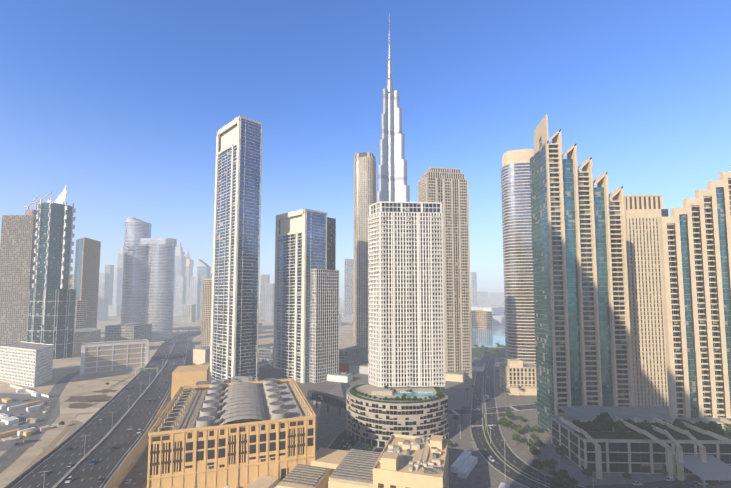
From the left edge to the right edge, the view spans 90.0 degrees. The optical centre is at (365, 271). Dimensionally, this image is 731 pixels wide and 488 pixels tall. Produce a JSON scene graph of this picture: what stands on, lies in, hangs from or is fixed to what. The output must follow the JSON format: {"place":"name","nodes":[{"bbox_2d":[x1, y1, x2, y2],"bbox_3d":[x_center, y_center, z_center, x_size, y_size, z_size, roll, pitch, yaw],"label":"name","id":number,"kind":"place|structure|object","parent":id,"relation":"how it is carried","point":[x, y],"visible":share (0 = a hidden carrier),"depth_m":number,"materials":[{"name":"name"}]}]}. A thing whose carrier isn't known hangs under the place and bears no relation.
{"place":"outdoors","nodes":[
{"label":"outdoors","id":0,"kind":"place"},
{"bbox_2d":[0,350,192,487],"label":"side roads","id":1,"kind":"structure","parent":0,"point":[136,473],"depth_m":240.98,"materials":[{"name":"grey asphalt"}]},
{"bbox_2d":[0,297,505,487],"bbox_3d":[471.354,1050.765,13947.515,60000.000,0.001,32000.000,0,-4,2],"label":"ground","id":2,"kind":"structure","parent":0,"point":[62,368],"depth_m":442.90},
{"bbox_2d":[0,384,48,437],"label":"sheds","id":3,"kind":"object","parent":2,"relation":"on","point":[11,420],"visible":0.85,"depth_m":317.56,"materials":[{"name":"white paint"}]},
{"bbox_2d":[0,192,51,345],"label":"construction tower","id":4,"kind":"structure","parent":2,"relation":"on","point":[17,248],"depth_m":720.26,"materials":[{"name":"grey concrete"}]},
{"bbox_2d":[26,185,76,359],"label":"skyscraper","id":5,"kind":"structure","parent":2,"relation":"on","point":[52,308],"depth_m":582.38,"materials":[{"name":"teal glass"}]},
{"bbox_2d":[18,374,135,480],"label":"sand lot tracks","id":6,"kind":"object","parent":2,"relation":"on","point":[80,418],"visible":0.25,"depth_m":291.00},
{"bbox_2d":[63,389,118,408],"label":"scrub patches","id":7,"kind":"object","parent":6,"relation":"on","point":[98,398],"visible":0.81,"depth_m":352.86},
{"bbox_2d":[74,237,100,327],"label":"building","id":8,"kind":"structure","parent":2,"relation":"on","point":[86,271],"depth_m":804.18,"materials":[{"name":"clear glass"}]},
{"bbox_2d":[0,324,200,386],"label":"low-rise buildings","id":9,"kind":"structure","parent":2,"relation":"on","point":[121,347],"depth_m":482.69,"materials":[{"name":"white concrete"}]},
{"bbox_2d":[3,330,200,487],"bbox_3d":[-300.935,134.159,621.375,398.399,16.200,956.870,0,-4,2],"label":"highway","id":10,"kind":"structure","parent":2,"relation":"on","point":[107,433],"depth_m":243.48,"materials":[{"name":"grey asphalt"}]},
{"bbox_2d":[65,476,73,482],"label":"car","id":11,"kind":"object","parent":10,"relation":"on","point":[69,479],"visible":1,"depth_m":182.72,"materials":[{"name":"white paint"}]},
{"bbox_2d":[120,217,176,337],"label":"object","id":12,"kind":"structure","parent":2,"relation":"on","point":[148,280],"depth_m":878.98,"materials":[{"name":"glass"}]},
{"bbox_2d":[201,278,211,346],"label":"building","id":13,"kind":"structure","parent":2,"relation":"on","point":[206,313],"depth_m":640.81,"materials":[{"name":"beige concrete"}]},
{"bbox_2d":[171,364,276,487],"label":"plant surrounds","id":14,"kind":"object","parent":2,"relation":"on","point":[189,375],"visible":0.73,"depth_m":298.74,"materials":[{"name":"beige concrete"}]},
{"bbox_2d":[147,378,315,487],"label":"cooling plant","id":15,"kind":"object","parent":2,"relation":"on","point":[230,435],"visible":0.98,"depth_m":195.24,"materials":[{"name":"beige stone"}]},
{"bbox_2d":[0,346,505,450],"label":"lowrise","id":16,"kind":"structure","parent":2,"relation":"on","point":[351,358],"depth_m":430.70,"materials":[{"name":"beige concrete"}]},
{"bbox_2d":[69,242,504,333],"bbox_3d":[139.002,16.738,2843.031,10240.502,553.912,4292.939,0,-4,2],"label":"skyline","id":17,"kind":"structure","parent":2,"relation":"on","point":[187,302],"depth_m":1613.26,"materials":[{"name":"grey glass"}]},
{"bbox_2d":[353,152,375,353],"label":"skyscraper","id":18,"kind":"structure","parent":2,"relation":"on","point":[364,180],"depth_m":643.53,"materials":[{"name":"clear glass"}]},
{"bbox_2d":[376,13,409,202],"bbox_3d":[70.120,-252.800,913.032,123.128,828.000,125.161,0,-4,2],"label":"skyscraper","id":19,"kind":"structure","parent":2,"relation":"on","point":[392,186],"depth_m":893.84,"materials":[{"name":"silver metal"}]},
{"bbox_2d":[471,306,504,328],"bbox_3d":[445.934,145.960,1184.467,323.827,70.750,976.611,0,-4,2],"label":"building","id":20,"kind":"structure","parent":2,"relation":"on","point":[486,317],"depth_m":1146.81,"materials":[{"name":"beige concrete"}]},
{"bbox_2d":[310,217,338,382],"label":"skyscraper","id":21,"kind":"structure","parent":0,"point":[324,323],"depth_m":434.07,"materials":[{"name":"white concrete"}]},
{"bbox_2d":[257,326,730,487],"bbox_3d":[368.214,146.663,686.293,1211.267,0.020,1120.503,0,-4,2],"label":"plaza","id":22,"kind":"structure","parent":0,"point":[484,473],"depth_m":267.55,"materials":[{"name":"concrete"}]},
{"bbox_2d":[210,115,261,380],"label":"skyscraper","id":23,"kind":"structure","parent":22,"relation":"on","point":[235,292],"depth_m":414.90,"materials":[{"name":"blue glass"}]},
{"bbox_2d":[273,209,326,382],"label":"skyscraper","id":24,"kind":"structure","parent":22,"relation":"on","point":[300,244],"depth_m":441.46,"materials":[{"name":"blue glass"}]},
{"bbox_2d":[307,390,346,415],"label":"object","id":25,"kind":"structure","parent":22,"relation":"on","point":[328,399],"depth_m":313.50,"materials":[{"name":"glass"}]},
{"bbox_2d":[247,434,448,487],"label":"old town blocks","id":26,"kind":"structure","parent":22,"relation":"on","point":[404,461],"depth_m":175.70,"materials":[{"name":"paint"}]},
{"bbox_2d":[348,439,356,448],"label":"tree","id":27,"kind":"object","parent":22,"relation":"on","point":[352,442],"visible":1,"depth_m":238.72,"materials":[{"name":"green plant"}]},
{"bbox_2d":[365,444,372,450],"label":"tree","id":28,"kind":"object","parent":22,"relation":"on","point":[368,447],"visible":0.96,"depth_m":227.60,"materials":[{"name":"green plant"}]},
{"bbox_2d":[346,383,448,447],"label":"podium","id":29,"kind":"object","parent":22,"relation":"on","point":[375,422],"visible":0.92,"depth_m":246.45,"materials":[{"name":"beige concrete"}]},
{"bbox_2d":[368,201,444,387],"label":"high-rise building","id":30,"kind":"structure","parent":29,"relation":"on","point":[406,298],"depth_m":287.47,"materials":[{"name":"white concrete"}]},
{"bbox_2d":[418,167,471,378],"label":"skyscraper","id":31,"kind":"structure","parent":22,"relation":"on","point":[448,188],"depth_m":450.00,"materials":[{"name":"beige concrete"}]},
{"bbox_2d":[451,450,509,487],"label":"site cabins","id":32,"kind":"object","parent":22,"relation":"on","point":[464,464],"visible":0.88,"depth_m":208.79,"materials":[{"name":"metal"}]},
{"bbox_2d":[500,417,508,428],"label":"tree","id":33,"kind":"object","parent":22,"relation":"on","point":[503,420],"visible":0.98,"depth_m":273.19,"materials":[{"name":"green plant"}]},
{"bbox_2d":[505,410,514,420],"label":"tree","id":34,"kind":"object","parent":22,"relation":"on","point":[509,414],"visible":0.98,"depth_m":289.45,"materials":[{"name":"green plant"}]},
{"bbox_2d":[508,421,513,429],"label":"tree","id":35,"kind":"object","parent":22,"relation":"on","point":[510,424],"visible":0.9,"depth_m":270.77,"materials":[{"name":"green plant"}]},
{"bbox_2d":[512,433,522,441],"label":"tree","id":36,"kind":"object","parent":22,"relation":"on","point":[517,437],"visible":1,"depth_m":244.25,"materials":[{"name":"green plant"}]},
{"bbox_2d":[499,359,536,394],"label":"building","id":37,"kind":"structure","parent":22,"relation":"on","point":[515,374],"depth_m":377.66,"materials":[{"name":"beige concrete"}]},
{"bbox_2d":[501,149,535,363],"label":"skyscraper","id":38,"kind":"structure","parent":22,"relation":"on","point":[518,265],"depth_m":424.16,"materials":[{"name":"glass"},{"name":"light beige stone"}]},
{"bbox_2d":[515,427,522,432],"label":"tree","id":39,"kind":"object","parent":22,"relation":"on","point":[518,429],"visible":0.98,"depth_m":259.79,"materials":[{"name":"green plant"}]},
{"bbox_2d":[524,424,530,433],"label":"tree","id":40,"kind":"object","parent":22,"relation":"on","point":[527,427],"visible":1,"depth_m":264.27,"materials":[{"name":"green plant"}]},
{"bbox_2d":[327,355,730,487],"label":"road","id":41,"kind":"structure","parent":22,"relation":"on","point":[514,467],"depth_m":250.89,"materials":[{"name":"grey asphalt"}]},
{"bbox_2d":[532,461,543,472],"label":"tree","id":42,"kind":"object","parent":41,"relation":"on","point":[537,465],"visible":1,"depth_m":204.93,"materials":[{"name":"green plant"}]},
{"bbox_2d":[548,470,556,475],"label":"tree","id":43,"kind":"object","parent":41,"relation":"on","point":[552,472],"visible":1,"depth_m":199.69,"materials":[{"name":"green plant"}]},
{"bbox_2d":[550,484,559,487],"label":"tree","id":44,"kind":"object","parent":41,"relation":"on","point":[553,486],"visible":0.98,"depth_m":184.16,"materials":[{"name":"green plant"}]},
{"bbox_2d":[550,475,565,487],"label":"tree","id":45,"kind":"object","parent":41,"relation":"on","point":[558,481],"visible":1,"depth_m":184.66,"materials":[{"name":"green plant"}]},
{"bbox_2d":[556,468,568,479],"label":"tree","id":46,"kind":"object","parent":41,"relation":"on","point":[563,473],"visible":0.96,"depth_m":192.49,"materials":[{"name":"green plant"}]},
{"bbox_2d":[565,477,578,487],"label":"tree","id":47,"kind":"object","parent":41,"relation":"on","point":[571,481],"visible":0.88,"depth_m":185.84,"materials":[{"name":"green plant"}]},
{"bbox_2d":[632,481,642,485],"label":"car","id":48,"kind":"object","parent":41,"relation":"on","point":[635,483],"visible":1,"depth_m":192.67,"materials":[{"name":"white paint"}]},
{"bbox_2d":[525,439,533,448],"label":"tree","id":49,"kind":"object","parent":22,"relation":"on","point":[530,443],"visible":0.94,"depth_m":237.04,"materials":[{"name":"green plant"}]},
{"bbox_2d":[529,446,540,458],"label":"tree","id":50,"kind":"object","parent":22,"relation":"on","point":[534,451],"visible":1,"depth_m":222.97,"materials":[{"name":"green plant"}]},
{"bbox_2d":[532,425,540,430],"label":"tree","id":51,"kind":"object","parent":22,"relation":"on","point":[536,428],"visible":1,"depth_m":262.01,"materials":[{"name":"green plant"}]},
{"bbox_2d":[534,440,545,450],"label":"tree","id":52,"kind":"object","parent":22,"relation":"on","point":[539,443],"visible":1,"depth_m":234.98,"materials":[{"name":"green plant"}]},
{"bbox_2d":[542,459,550,465],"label":"tree","id":53,"kind":"object","parent":22,"relation":"on","point":[545,462],"visible":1,"depth_m":209.14,"materials":[{"name":"green plant"}]},
{"bbox_2d":[548,463,555,468],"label":"tree","id":54,"kind":"object","parent":22,"relation":"on","point":[552,466],"visible":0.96,"depth_m":206.88,"materials":[{"name":"green plant"}]},
{"bbox_2d":[555,445,568,454],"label":"tree","id":55,"kind":"object","parent":22,"relation":"on","point":[562,450],"visible":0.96,"depth_m":222.50,"materials":[{"name":"green plant"}]},
{"bbox_2d":[530,114,633,434],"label":"skyscraper","id":56,"kind":"structure","parent":22,"relation":"on","point":[582,324],"depth_m":267.14,"materials":[{"name":"beige glass"}]},
{"bbox_2d":[581,468,592,479],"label":"tree","id":57,"kind":"object","parent":22,"relation":"on","point":[587,472],"visible":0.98,"depth_m":198.29,"materials":[{"name":"green plant"}]},
{"bbox_2d":[622,472,631,478],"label":"tree","id":58,"kind":"object","parent":22,"relation":"on","point":[626,475],"visible":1,"depth_m":196.09,"materials":[{"name":"green plant"}]},
{"bbox_2d":[546,406,730,487],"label":"fin podium","id":59,"kind":"object","parent":22,"relation":"on","point":[707,456],"visible":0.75,"depth_m":207.07,"materials":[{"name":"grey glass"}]},
{"bbox_2d":[573,419,583,428],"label":"tree","id":60,"kind":"object","parent":59,"relation":"on","point":[578,423],"visible":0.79,"depth_m":219.97,"materials":[{"name":"green plant"}]},
{"bbox_2d":[584,421,596,436],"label":"tree","id":61,"kind":"object","parent":59,"relation":"on","point":[588,426],"visible":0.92,"depth_m":212.91,"materials":[{"name":"green plant"}]},
{"bbox_2d":[591,419,605,432],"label":"tree","id":62,"kind":"object","parent":59,"relation":"on","point":[599,424],"visible":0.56,"depth_m":211.97,"materials":[{"name":"green plant"}]},
{"bbox_2d":[594,418,607,434],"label":"tree","id":63,"kind":"object","parent":59,"relation":"on","point":[605,423],"visible":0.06,"depth_m":216.44,"materials":[{"name":"green plant"}]},
{"bbox_2d":[596,412,612,432],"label":"tree","id":64,"kind":"object","parent":59,"relation":"on","point":[606,418],"visible":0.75,"depth_m":218.59,"materials":[{"name":"green plant"}]},
{"bbox_2d":[612,419,626,428],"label":"tree","id":65,"kind":"object","parent":59,"relation":"on","point":[617,423],"visible":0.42,"depth_m":216.02,"materials":[{"name":"green plant"}]},
{"bbox_2d":[613,425,627,437],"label":"tree","id":66,"kind":"object","parent":59,"relation":"on","point":[619,429],"visible":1,"depth_m":210.86,"materials":[{"name":"green plant"}]},
{"bbox_2d":[625,421,638,436],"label":"tree","id":67,"kind":"object","parent":59,"relation":"on","point":[630,429],"visible":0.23,"depth_m":212.81,"materials":[{"name":"green plant"}]},
{"bbox_2d":[636,420,654,438],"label":"tree","id":68,"kind":"object","parent":59,"relation":"on","point":[645,425],"visible":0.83,"depth_m":209.75,"materials":[{"name":"green plant"}]},
{"bbox_2d":[653,422,662,437],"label":"tree","id":69,"kind":"object","parent":59,"relation":"on","point":[658,425],"visible":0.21,"depth_m":212.08,"materials":[{"name":"green plant"}]},
{"bbox_2d":[662,427,674,439],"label":"tree","id":70,"kind":"object","parent":59,"relation":"on","point":[668,430],"visible":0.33,"depth_m":208.84,"materials":[{"name":"green plant"}]},
{"bbox_2d":[674,423,685,438],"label":"tree","id":71,"kind":"object","parent":59,"relation":"on","point":[678,425],"visible":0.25,"depth_m":211.36,"materials":[{"name":"green plant"}]},
{"bbox_2d":[672,418,688,435],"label":"tree","id":72,"kind":"object","parent":59,"relation":"on","point":[676,420],"visible":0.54,"depth_m":215.88,"materials":[{"name":"green plant"}]},
{"bbox_2d":[689,427,702,438],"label":"tree","id":73,"kind":"object","parent":59,"relation":"on","point":[694,432],"visible":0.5,"depth_m":208.38,"materials":[{"name":"green plant"}]},
{"bbox_2d":[694,421,710,435],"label":"tree","id":74,"kind":"object","parent":59,"relation":"on","point":[700,424],"visible":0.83,"depth_m":215.23,"materials":[{"name":"green plant"}]},
{"bbox_2d":[706,421,723,429],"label":"tree","id":75,"kind":"object","parent":59,"relation":"on","point":[711,424],"visible":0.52,"depth_m":213.37,"materials":[{"name":"green plant"}]},
{"bbox_2d":[710,426,723,439],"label":"tree","id":76,"kind":"object","parent":59,"relation":"on","point":[718,430],"visible":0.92,"depth_m":208.77,"materials":[{"name":"green plant"}]},
{"bbox_2d":[725,425,730,432],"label":"tree","id":77,"kind":"object","parent":59,"relation":"on","point":[728,428],"visible":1,"depth_m":209.56,"materials":[{"name":"green plant"}]},
{"bbox_2d":[624,195,668,406],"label":"skyscraper","id":78,"kind":"structure","parent":22,"relation":"on","point":[643,213],"depth_m":329.96,"materials":[{"name":"beige concrete"}]},
{"bbox_2d":[660,468,667,474],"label":"tree","id":79,"kind":"object","parent":22,"relation":"on","point":[664,471],"visible":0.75,"depth_m":200.00,"materials":[{"name":"green plant"}]},
{"bbox_2d":[675,483,684,487],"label":"tree","id":80,"kind":"object","parent":22,"relation":"on","point":[679,485],"visible":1,"depth_m":183.45,"materials":[{"name":"green plant"}]},
{"bbox_2d":[658,171,730,417],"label":"tower","id":81,"kind":"structure","parent":22,"relation":"on","point":[695,243],"depth_m":236.47,"materials":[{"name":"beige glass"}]},
{"bbox_2d":[705,480,717,487],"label":"tree","id":82,"kind":"object","parent":22,"relation":"on","point":[713,482],"visible":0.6,"depth_m":186.23,"materials":[{"name":"green plant"}]}
]}

